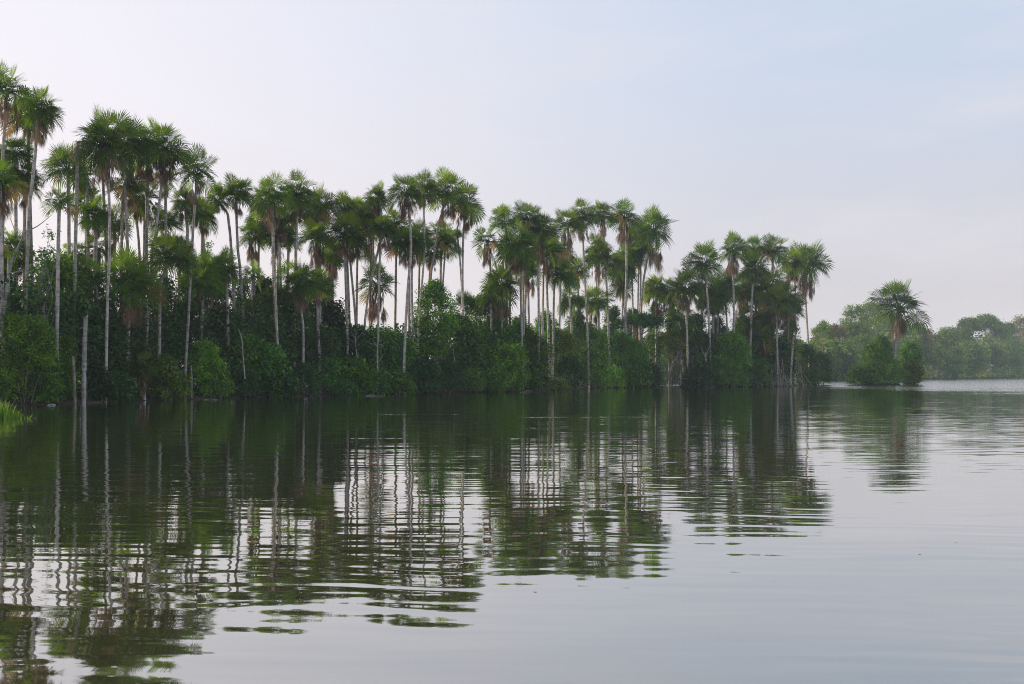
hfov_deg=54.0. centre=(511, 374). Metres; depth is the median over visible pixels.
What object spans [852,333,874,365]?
forest tree
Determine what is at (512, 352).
bush
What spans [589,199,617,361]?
palm tree
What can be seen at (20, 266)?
understory tree
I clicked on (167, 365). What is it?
bush
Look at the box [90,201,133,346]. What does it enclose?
palm tree
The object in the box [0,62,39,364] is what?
palm tree
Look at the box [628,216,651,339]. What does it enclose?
palm tree
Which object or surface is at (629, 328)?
understory tree
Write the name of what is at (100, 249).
palm tree
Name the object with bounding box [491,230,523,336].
palm tree
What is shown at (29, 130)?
palm tree
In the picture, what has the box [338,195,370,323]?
palm tree
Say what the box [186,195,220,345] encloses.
palm tree
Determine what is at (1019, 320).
forest tree
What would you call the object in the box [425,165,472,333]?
palm tree
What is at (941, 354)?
forest tree
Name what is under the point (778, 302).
palm tree
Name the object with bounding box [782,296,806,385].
palm tree
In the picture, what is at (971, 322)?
forest tree
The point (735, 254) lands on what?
palm tree
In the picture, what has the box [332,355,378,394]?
bush
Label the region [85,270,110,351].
understory tree
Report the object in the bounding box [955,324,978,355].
forest tree
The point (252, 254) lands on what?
palm tree
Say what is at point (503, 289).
palm tree
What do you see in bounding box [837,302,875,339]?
forest tree
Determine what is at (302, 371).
bush
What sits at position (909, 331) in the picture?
forest tree
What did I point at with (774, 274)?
palm tree
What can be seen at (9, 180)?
palm tree
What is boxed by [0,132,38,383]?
palm tree
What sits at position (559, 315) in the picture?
palm tree
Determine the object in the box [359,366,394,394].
bush
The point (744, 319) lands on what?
palm tree
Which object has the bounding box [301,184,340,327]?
palm tree
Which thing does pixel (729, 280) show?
palm tree
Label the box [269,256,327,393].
palm tree
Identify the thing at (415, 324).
understory tree
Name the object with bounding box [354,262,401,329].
palm tree
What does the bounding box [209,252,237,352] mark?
palm tree
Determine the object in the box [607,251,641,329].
palm tree
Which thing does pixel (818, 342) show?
broadleaf tree
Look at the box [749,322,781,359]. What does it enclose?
palm tree
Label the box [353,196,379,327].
palm tree
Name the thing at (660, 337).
broadleaf tree
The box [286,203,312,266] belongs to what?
palm tree
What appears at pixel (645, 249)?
palm tree
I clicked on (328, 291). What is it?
palm tree
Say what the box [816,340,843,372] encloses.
forest tree
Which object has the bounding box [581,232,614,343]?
palm tree
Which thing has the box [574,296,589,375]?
palm tree
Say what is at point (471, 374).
bush
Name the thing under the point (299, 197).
palm tree
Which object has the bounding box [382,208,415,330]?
palm tree
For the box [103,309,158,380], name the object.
bush
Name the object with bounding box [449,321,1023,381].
forest
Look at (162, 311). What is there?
bush
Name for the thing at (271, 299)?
palm tree
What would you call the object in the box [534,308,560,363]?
broadleaf tree
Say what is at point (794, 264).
palm tree
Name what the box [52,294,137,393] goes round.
bush
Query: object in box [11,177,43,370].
palm tree
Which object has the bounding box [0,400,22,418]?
reed clump
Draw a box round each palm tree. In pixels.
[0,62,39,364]
[0,94,51,356]
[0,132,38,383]
[0,148,27,244]
[0,158,35,401]
[3,226,25,384]
[3,230,37,309]
[5,162,44,314]
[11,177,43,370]
[19,85,65,374]
[39,140,93,300]
[41,184,81,400]
[62,242,92,276]
[65,160,100,334]
[65,187,107,260]
[69,140,84,396]
[70,102,145,401]
[77,255,114,357]
[78,193,115,354]
[79,229,115,285]
[84,116,122,270]
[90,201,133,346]
[94,242,171,373]
[105,164,151,372]
[107,110,155,355]
[127,122,169,329]
[128,180,169,257]
[128,194,142,260]
[134,115,194,359]
[143,226,201,390]
[148,209,185,248]
[150,167,180,284]
[162,233,196,301]
[169,181,199,381]
[174,142,219,396]
[178,247,227,320]
[179,262,228,387]
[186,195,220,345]
[188,196,216,293]
[203,181,236,337]
[209,244,244,392]
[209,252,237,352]
[216,171,255,325]
[235,220,267,313]
[242,260,266,331]
[244,213,270,278]
[246,185,278,340]
[248,169,295,344]
[259,219,294,283]
[260,282,288,323]
[265,205,295,332]
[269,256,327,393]
[275,224,303,353]
[278,169,319,366]
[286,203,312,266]
[298,217,334,387]
[299,199,328,271]
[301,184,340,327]
[306,266,339,392]
[313,244,343,317]
[320,208,369,358]
[321,238,343,298]
[329,191,361,353]
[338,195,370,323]
[346,223,370,352]
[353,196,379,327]
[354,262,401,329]
[358,216,383,265]
[361,180,391,352]
[365,213,400,386]
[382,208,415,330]
[382,225,420,364]
[385,172,426,393]
[397,224,431,341]
[402,216,433,296]
[407,166,437,357]
[418,237,448,379]
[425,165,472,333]
[428,218,455,318]
[430,224,464,375]
[445,180,485,384]
[452,229,466,302]
[452,289,481,316]
[470,223,505,319]
[475,285,503,362]
[479,258,523,350]
[487,202,522,326]
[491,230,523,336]
[495,217,540,388]
[509,199,549,343]
[512,246,536,321]
[517,264,546,325]
[524,208,562,363]
[530,233,572,379]
[531,227,556,355]
[545,259,578,376]
[548,208,585,377]
[548,238,579,361]
[556,286,584,330]
[567,256,592,378]
[569,197,601,388]
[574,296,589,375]
[575,283,615,385]
[580,241,612,327]
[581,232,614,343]
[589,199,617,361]
[600,251,627,284]
[605,196,643,385]
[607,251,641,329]
[608,274,634,333]
[615,240,648,340]
[618,235,655,340]
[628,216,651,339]
[633,203,679,341]
[641,273,673,361]
[658,276,679,385]
[663,302,698,384]
[664,266,706,380]
[679,240,725,378]
[687,266,716,330]
[699,273,732,353]
[701,281,730,382]
[710,269,739,357]
[717,230,751,358]
[728,273,756,316]
[729,304,760,352]
[730,281,756,355]
[737,249,773,359]
[740,273,773,337]
[741,233,766,334]
[743,299,783,332]
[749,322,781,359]
[752,304,780,383]
[754,232,793,380]
[754,268,792,310]
[756,280,794,384]
[775,247,810,381]
[775,279,805,383]
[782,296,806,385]
[785,239,833,366]
[789,337,795,383]
[865,277,932,374]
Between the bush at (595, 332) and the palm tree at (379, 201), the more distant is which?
the bush at (595, 332)
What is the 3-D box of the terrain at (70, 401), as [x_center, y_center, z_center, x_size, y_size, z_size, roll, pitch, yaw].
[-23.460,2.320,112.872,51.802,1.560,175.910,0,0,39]
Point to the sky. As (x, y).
(889, 134)
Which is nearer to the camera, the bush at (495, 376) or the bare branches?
the bare branches
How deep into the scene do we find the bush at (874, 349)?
210.74 m
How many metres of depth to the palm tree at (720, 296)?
187.44 m
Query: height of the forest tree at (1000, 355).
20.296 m
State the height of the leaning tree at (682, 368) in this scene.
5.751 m
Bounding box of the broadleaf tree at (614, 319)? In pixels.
[600,303,624,365]
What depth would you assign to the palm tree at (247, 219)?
109.83 m
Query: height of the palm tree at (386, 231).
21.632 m
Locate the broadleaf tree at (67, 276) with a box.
[30,249,95,371]
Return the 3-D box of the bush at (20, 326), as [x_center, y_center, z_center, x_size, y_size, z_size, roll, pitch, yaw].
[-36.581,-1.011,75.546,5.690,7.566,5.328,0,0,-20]
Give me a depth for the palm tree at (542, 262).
149.63 m
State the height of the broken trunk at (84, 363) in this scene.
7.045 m
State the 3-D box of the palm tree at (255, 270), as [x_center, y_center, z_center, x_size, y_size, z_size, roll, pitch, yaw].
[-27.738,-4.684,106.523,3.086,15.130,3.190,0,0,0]
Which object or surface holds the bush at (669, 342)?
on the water
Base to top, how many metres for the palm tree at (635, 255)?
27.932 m
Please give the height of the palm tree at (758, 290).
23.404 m
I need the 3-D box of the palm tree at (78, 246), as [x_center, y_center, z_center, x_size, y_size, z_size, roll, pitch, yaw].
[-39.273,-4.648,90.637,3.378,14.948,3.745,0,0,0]
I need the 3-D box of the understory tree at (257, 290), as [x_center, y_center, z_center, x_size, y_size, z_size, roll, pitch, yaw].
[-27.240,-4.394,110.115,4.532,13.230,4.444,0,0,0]
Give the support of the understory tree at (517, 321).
on the terrain at (70, 401)
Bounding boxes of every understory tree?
[4,248,31,361]
[50,248,82,344]
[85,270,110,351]
[149,272,184,353]
[171,274,200,353]
[209,284,237,364]
[229,274,250,322]
[249,274,278,308]
[291,269,315,363]
[307,281,334,353]
[410,313,435,374]
[497,307,515,339]
[511,313,533,358]
[564,310,591,372]
[623,307,644,341]
[679,312,711,373]
[705,316,732,355]
[730,316,753,358]
[778,317,803,382]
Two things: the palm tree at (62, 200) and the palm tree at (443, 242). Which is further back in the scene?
the palm tree at (443, 242)
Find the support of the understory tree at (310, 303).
on the terrain at (70, 401)
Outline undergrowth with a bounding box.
[0,266,812,401]
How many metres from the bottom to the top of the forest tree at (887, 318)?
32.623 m
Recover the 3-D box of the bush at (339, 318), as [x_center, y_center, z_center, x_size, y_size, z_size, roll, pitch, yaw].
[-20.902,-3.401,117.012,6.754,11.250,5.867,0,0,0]
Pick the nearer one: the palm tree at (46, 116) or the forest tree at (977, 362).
the palm tree at (46, 116)
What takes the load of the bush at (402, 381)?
on the terrain at (70, 401)
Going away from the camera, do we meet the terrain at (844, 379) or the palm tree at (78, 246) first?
the palm tree at (78, 246)
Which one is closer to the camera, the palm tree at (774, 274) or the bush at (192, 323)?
the bush at (192, 323)
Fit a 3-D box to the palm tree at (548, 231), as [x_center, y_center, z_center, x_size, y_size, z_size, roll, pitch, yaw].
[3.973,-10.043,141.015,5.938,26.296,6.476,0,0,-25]
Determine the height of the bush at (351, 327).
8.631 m
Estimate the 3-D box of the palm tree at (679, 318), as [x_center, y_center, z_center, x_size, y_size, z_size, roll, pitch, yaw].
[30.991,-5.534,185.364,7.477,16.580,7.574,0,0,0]
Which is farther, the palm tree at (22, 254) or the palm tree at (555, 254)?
the palm tree at (555, 254)
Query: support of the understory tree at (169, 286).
on the terrain at (70, 401)
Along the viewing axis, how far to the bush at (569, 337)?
152.71 m
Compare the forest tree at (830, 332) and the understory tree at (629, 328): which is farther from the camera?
the forest tree at (830, 332)
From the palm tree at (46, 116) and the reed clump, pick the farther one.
the palm tree at (46, 116)
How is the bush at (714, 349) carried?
on the terrain at (714, 385)
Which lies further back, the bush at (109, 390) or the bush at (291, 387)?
the bush at (291, 387)
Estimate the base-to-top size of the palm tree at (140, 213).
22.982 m
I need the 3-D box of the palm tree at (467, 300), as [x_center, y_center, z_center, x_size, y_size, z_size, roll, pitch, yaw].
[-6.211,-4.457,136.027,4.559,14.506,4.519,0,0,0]
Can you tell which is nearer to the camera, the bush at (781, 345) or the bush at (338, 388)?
the bush at (338, 388)
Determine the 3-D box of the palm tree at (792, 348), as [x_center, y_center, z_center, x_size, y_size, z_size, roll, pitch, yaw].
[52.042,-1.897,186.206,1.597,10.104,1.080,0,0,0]
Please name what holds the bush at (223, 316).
on the terrain at (70, 401)
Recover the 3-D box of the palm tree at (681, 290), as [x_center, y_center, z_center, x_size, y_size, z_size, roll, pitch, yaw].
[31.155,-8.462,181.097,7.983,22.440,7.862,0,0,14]
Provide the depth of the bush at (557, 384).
144.71 m
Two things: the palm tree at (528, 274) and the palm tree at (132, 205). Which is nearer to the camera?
the palm tree at (132, 205)
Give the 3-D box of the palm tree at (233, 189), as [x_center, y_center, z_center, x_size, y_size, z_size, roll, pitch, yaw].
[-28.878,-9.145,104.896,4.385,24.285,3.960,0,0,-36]
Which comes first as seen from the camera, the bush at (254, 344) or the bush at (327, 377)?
the bush at (254, 344)
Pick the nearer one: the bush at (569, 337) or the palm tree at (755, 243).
the bush at (569, 337)
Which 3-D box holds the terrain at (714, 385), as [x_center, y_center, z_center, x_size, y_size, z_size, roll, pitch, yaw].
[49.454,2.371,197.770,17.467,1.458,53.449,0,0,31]
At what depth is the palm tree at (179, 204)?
101.30 m
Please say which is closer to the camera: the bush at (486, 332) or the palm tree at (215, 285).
the palm tree at (215, 285)
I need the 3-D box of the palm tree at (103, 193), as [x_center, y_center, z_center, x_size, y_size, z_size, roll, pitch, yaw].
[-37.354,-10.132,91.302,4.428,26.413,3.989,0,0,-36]
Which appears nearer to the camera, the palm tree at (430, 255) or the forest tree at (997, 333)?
the palm tree at (430, 255)
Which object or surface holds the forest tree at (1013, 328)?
on the terrain at (844, 379)
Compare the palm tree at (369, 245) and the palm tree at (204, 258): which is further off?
the palm tree at (369, 245)
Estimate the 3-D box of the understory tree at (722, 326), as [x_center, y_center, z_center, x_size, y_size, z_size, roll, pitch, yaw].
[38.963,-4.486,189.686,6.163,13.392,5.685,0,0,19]
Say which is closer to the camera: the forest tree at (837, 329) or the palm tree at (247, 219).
the palm tree at (247, 219)
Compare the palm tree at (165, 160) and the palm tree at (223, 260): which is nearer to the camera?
the palm tree at (165, 160)
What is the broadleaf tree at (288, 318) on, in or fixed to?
on the terrain at (70, 401)
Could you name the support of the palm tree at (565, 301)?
on the terrain at (70, 401)
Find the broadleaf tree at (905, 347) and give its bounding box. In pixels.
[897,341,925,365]
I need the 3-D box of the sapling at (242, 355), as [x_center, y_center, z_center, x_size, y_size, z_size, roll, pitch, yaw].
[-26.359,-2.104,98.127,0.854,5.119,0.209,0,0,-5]
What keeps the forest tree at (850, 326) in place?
on the terrain at (844, 379)
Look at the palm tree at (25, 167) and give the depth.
81.65 m
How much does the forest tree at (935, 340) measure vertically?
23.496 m
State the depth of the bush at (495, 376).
129.06 m
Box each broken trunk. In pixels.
[72,356,76,403]
[81,314,87,403]
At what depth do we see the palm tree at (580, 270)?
162.03 m
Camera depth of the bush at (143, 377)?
87.52 m
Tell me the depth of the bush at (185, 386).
90.76 m
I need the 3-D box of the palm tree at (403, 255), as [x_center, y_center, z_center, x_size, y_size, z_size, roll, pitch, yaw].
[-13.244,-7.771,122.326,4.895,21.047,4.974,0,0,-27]
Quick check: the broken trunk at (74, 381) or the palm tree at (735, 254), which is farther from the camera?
the palm tree at (735, 254)
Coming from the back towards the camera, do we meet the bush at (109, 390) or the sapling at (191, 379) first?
the sapling at (191, 379)
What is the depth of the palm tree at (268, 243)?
110.59 m
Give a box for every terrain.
[0,383,663,405]
[458,370,1023,382]
[680,382,814,386]
[858,383,899,384]
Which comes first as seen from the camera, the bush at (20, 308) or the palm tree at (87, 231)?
the bush at (20, 308)
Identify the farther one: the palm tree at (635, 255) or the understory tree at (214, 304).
the palm tree at (635, 255)
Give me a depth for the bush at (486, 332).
134.95 m
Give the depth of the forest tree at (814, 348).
340.61 m
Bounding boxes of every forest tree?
[671,359,682,376]
[809,320,840,348]
[810,342,820,375]
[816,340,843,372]
[831,323,848,343]
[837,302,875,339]
[837,345,859,373]
[839,320,864,337]
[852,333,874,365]
[857,301,887,337]
[872,308,900,344]
[901,326,918,343]
[907,322,934,364]
[920,326,936,365]
[928,347,947,377]
[931,325,967,374]
[931,332,948,370]
[937,344,967,376]
[955,317,981,334]
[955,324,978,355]
[961,338,993,376]
[973,313,1007,365]
[980,343,1011,376]
[985,322,1013,363]
[992,339,1023,374]
[1001,322,1022,372]
[1011,314,1023,347]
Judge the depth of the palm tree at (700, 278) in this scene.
185.72 m
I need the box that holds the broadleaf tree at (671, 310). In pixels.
[663,307,677,385]
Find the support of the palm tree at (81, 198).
on the terrain at (70, 401)
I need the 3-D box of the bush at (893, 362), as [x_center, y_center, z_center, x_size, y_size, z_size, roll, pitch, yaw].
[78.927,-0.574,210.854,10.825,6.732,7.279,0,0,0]
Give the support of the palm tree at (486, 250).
on the terrain at (70, 401)
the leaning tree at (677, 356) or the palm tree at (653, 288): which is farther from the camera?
the palm tree at (653, 288)
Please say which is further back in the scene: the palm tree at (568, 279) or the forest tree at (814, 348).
the forest tree at (814, 348)
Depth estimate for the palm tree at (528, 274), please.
142.99 m
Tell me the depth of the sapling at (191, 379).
92.46 m
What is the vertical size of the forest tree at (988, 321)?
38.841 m
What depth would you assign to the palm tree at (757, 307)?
187.51 m
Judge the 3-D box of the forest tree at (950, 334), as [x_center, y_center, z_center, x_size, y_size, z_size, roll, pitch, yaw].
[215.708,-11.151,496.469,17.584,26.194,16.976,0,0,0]
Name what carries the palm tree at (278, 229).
on the terrain at (70, 401)
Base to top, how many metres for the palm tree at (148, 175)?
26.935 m
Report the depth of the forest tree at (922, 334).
469.02 m
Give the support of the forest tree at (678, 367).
on the terrain at (844, 379)
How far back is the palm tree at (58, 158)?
85.49 m
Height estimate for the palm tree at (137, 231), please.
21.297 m
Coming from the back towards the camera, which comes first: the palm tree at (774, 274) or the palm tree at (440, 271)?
the palm tree at (774, 274)
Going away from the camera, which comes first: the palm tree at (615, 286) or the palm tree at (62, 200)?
the palm tree at (62, 200)
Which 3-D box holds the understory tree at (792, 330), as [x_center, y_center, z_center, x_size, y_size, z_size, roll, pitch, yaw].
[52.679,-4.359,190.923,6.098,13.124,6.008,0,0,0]
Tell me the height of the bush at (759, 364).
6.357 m
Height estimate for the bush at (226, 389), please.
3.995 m
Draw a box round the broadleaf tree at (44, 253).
[28,224,61,353]
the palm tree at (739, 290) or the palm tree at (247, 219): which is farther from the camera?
the palm tree at (739, 290)
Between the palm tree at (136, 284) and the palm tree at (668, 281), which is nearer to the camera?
the palm tree at (136, 284)
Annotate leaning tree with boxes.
[663,335,691,386]
[672,355,687,382]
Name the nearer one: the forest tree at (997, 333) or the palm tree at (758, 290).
the palm tree at (758, 290)
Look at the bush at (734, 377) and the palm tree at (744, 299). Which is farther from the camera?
the palm tree at (744, 299)
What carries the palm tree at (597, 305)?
on the terrain at (70, 401)
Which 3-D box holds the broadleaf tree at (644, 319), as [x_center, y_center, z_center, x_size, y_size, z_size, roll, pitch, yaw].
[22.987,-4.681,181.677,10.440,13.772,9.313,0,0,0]
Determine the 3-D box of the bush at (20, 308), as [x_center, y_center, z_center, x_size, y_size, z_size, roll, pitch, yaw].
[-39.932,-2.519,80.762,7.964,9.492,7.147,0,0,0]
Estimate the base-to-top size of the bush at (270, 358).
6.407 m
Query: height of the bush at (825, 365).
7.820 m
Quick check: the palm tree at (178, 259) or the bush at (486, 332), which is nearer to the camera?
the palm tree at (178, 259)
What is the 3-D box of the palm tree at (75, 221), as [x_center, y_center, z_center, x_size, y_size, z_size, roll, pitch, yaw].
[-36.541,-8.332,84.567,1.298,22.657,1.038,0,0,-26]
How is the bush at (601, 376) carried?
on the terrain at (70, 401)
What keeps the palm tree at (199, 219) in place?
on the terrain at (70, 401)
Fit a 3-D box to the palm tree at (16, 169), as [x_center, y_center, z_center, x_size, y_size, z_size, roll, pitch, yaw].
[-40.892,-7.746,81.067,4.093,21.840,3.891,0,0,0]
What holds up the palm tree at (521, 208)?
on the terrain at (70, 401)
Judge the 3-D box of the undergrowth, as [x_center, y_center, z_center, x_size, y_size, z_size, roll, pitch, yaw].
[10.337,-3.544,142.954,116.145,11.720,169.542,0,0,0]
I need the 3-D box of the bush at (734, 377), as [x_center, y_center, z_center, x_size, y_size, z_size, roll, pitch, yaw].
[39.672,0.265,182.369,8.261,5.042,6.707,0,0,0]
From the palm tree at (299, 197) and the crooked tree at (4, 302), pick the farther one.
the palm tree at (299, 197)
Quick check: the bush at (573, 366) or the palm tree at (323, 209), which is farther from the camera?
the bush at (573, 366)
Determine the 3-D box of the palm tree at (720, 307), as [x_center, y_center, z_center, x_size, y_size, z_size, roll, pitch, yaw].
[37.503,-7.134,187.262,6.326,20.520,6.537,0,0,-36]
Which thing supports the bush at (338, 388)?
on the terrain at (70, 401)
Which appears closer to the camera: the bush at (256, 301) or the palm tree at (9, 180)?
the palm tree at (9, 180)
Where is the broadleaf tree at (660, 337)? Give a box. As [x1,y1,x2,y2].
[644,302,664,361]
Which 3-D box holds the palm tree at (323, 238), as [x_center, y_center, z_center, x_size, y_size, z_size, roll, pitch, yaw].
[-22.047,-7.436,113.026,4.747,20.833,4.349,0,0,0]
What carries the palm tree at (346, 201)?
on the terrain at (70, 401)
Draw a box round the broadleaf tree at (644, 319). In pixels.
[616,311,666,344]
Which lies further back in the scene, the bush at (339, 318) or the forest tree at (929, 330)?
the forest tree at (929, 330)
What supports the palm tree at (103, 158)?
on the terrain at (70, 401)
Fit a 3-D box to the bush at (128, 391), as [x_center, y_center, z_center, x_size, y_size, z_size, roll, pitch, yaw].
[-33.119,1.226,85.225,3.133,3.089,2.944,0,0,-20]
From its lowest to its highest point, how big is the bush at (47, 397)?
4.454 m
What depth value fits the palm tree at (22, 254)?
81.03 m
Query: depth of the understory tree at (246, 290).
108.60 m
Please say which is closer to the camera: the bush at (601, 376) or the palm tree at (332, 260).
the palm tree at (332, 260)
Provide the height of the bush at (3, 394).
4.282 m
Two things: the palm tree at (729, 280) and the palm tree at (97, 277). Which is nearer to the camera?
the palm tree at (97, 277)
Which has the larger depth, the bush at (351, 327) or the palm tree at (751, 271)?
the palm tree at (751, 271)
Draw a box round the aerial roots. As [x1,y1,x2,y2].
[748,358,812,386]
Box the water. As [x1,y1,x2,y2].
[0,378,1023,683]
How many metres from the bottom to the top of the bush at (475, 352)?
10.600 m
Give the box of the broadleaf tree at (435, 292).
[413,278,463,362]
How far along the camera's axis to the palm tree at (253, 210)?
106.61 m
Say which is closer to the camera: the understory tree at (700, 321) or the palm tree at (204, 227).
the palm tree at (204, 227)
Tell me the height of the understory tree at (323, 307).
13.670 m
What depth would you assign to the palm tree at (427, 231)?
127.14 m
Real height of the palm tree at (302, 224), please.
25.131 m
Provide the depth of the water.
14.16 m
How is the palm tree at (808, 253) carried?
on the terrain at (714, 385)
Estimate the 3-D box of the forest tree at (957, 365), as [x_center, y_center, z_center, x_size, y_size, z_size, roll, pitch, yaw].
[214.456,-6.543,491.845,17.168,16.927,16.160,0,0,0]
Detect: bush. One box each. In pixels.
[0,311,64,402]
[0,366,16,402]
[4,290,59,374]
[24,352,69,403]
[51,332,81,399]
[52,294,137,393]
[79,362,127,401]
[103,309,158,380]
[112,371,139,401]
[124,259,173,392]
[124,351,162,399]
[146,351,186,399]
[157,299,214,376]
[162,370,195,399]
[178,337,229,397]
[196,305,250,367]
[199,363,235,397]
[219,329,267,387]
[232,367,261,397]
[236,292,285,351]
[254,339,292,396]
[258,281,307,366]
[260,365,303,396]
[287,322,349,391]
[290,360,323,395]
[311,297,354,356]
[314,354,349,394]
[329,375,361,394]
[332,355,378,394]
[333,322,376,377]
[350,324,413,373]
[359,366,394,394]
[381,326,424,375]
[385,368,417,394]
[430,310,488,388]
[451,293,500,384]
[454,367,486,392]
[469,315,527,380]
[477,361,511,391]
[489,341,535,391]
[514,328,555,388]
[518,356,558,390]
[540,377,573,389]
[546,328,587,376]
[556,353,589,389]
[571,322,614,386]
[583,356,613,388]
[591,329,644,385]
[606,365,627,387]
[616,338,654,387]
[644,361,664,386]
[657,329,703,385]
[680,353,719,386]
[684,331,732,381]
[711,329,754,386]
[712,363,751,386]
[746,355,777,386]
[748,337,800,379]
[793,342,822,385]
[804,349,836,384]
[843,363,869,384]
[856,339,891,384]
[863,356,911,384]
[898,345,925,380]
[899,355,928,384]
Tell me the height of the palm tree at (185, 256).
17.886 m
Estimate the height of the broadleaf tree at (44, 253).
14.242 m
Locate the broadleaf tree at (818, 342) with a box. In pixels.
[815,323,831,384]
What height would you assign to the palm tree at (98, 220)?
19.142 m
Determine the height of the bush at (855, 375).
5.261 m
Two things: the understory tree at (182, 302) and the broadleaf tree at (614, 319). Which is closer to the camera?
the understory tree at (182, 302)
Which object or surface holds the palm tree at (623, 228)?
on the terrain at (70, 401)
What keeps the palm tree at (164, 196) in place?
on the terrain at (70, 401)
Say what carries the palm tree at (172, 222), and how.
on the terrain at (70, 401)
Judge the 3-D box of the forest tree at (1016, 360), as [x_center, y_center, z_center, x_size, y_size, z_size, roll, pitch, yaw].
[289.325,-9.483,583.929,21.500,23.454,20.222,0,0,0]
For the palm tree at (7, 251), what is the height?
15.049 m
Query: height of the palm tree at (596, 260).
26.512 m
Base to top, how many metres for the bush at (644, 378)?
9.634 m
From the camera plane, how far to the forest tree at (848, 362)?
371.21 m
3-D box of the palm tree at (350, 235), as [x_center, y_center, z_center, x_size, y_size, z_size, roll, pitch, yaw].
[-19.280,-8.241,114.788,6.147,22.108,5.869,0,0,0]
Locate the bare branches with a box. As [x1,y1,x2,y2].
[347,324,364,357]
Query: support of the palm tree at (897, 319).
on the terrain at (879, 384)
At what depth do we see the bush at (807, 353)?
203.61 m
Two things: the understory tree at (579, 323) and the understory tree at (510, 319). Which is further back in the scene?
the understory tree at (579, 323)
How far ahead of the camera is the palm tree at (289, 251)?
111.60 m
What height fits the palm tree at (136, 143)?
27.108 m
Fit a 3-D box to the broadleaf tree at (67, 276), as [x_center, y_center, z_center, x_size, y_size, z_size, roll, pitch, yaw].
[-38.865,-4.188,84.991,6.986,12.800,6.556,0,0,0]
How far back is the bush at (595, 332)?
162.28 m
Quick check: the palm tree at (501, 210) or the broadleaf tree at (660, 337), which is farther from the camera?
the broadleaf tree at (660, 337)
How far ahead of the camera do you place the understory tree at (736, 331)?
192.62 m
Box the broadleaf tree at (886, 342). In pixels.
[872,333,894,364]
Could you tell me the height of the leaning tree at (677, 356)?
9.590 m
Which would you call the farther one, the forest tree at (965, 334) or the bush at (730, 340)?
the forest tree at (965, 334)
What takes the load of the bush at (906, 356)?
on the water
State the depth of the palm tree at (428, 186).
122.40 m
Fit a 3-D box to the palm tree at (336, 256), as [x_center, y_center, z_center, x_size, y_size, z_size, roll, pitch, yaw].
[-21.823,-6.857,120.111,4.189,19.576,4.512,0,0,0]
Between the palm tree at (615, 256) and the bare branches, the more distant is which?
the palm tree at (615, 256)
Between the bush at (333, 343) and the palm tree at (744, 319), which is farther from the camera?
the palm tree at (744, 319)
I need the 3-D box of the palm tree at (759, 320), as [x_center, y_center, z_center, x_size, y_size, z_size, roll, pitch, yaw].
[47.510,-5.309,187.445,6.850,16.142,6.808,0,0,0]
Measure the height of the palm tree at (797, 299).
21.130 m
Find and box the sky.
[0,0,1023,365]
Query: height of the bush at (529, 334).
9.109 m
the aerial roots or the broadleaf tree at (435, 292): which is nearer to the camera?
the broadleaf tree at (435, 292)
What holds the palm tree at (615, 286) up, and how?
on the terrain at (70, 401)
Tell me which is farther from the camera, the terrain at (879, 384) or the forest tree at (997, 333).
the forest tree at (997, 333)
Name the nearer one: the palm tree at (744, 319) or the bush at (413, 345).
the bush at (413, 345)
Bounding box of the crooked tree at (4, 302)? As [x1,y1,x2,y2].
[0,216,49,317]
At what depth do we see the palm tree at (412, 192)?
116.49 m
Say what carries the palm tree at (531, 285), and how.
on the terrain at (70, 401)
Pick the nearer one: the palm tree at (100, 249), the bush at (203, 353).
the palm tree at (100, 249)
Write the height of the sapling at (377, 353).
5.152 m
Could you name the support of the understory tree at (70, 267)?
on the terrain at (70, 401)
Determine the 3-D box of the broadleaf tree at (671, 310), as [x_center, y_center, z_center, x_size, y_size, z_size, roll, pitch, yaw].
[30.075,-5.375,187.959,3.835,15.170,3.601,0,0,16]
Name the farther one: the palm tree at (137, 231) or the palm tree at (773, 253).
the palm tree at (773, 253)
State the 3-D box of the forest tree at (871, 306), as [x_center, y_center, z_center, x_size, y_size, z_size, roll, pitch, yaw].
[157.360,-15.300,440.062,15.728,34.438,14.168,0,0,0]
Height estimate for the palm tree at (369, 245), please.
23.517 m
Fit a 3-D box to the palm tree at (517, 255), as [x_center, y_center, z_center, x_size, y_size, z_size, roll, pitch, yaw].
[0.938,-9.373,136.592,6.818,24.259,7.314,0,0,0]
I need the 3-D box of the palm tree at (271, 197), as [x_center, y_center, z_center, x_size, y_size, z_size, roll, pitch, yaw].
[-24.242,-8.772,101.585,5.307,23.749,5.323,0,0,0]
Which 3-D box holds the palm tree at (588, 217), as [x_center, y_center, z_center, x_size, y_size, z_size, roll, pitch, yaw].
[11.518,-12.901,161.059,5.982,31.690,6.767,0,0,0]
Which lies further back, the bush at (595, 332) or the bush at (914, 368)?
the bush at (914, 368)
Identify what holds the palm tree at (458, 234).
on the terrain at (70, 401)
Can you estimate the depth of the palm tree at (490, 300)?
134.22 m
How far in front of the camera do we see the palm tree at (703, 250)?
182.49 m
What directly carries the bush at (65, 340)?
on the terrain at (70, 401)
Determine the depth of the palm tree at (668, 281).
189.00 m
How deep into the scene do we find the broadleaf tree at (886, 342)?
212.80 m
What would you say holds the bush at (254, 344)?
on the terrain at (70, 401)
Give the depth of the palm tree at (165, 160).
90.93 m
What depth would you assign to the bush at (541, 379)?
137.94 m
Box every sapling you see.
[190,366,192,397]
[238,328,245,378]
[365,340,388,380]
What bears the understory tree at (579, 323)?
on the terrain at (70, 401)
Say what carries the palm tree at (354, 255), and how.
on the terrain at (70, 401)
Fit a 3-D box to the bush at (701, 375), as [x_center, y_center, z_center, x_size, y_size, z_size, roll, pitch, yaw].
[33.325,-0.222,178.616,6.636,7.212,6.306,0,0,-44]
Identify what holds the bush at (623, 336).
on the terrain at (70, 401)
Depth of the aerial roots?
184.66 m
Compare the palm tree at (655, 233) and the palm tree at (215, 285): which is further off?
the palm tree at (655, 233)

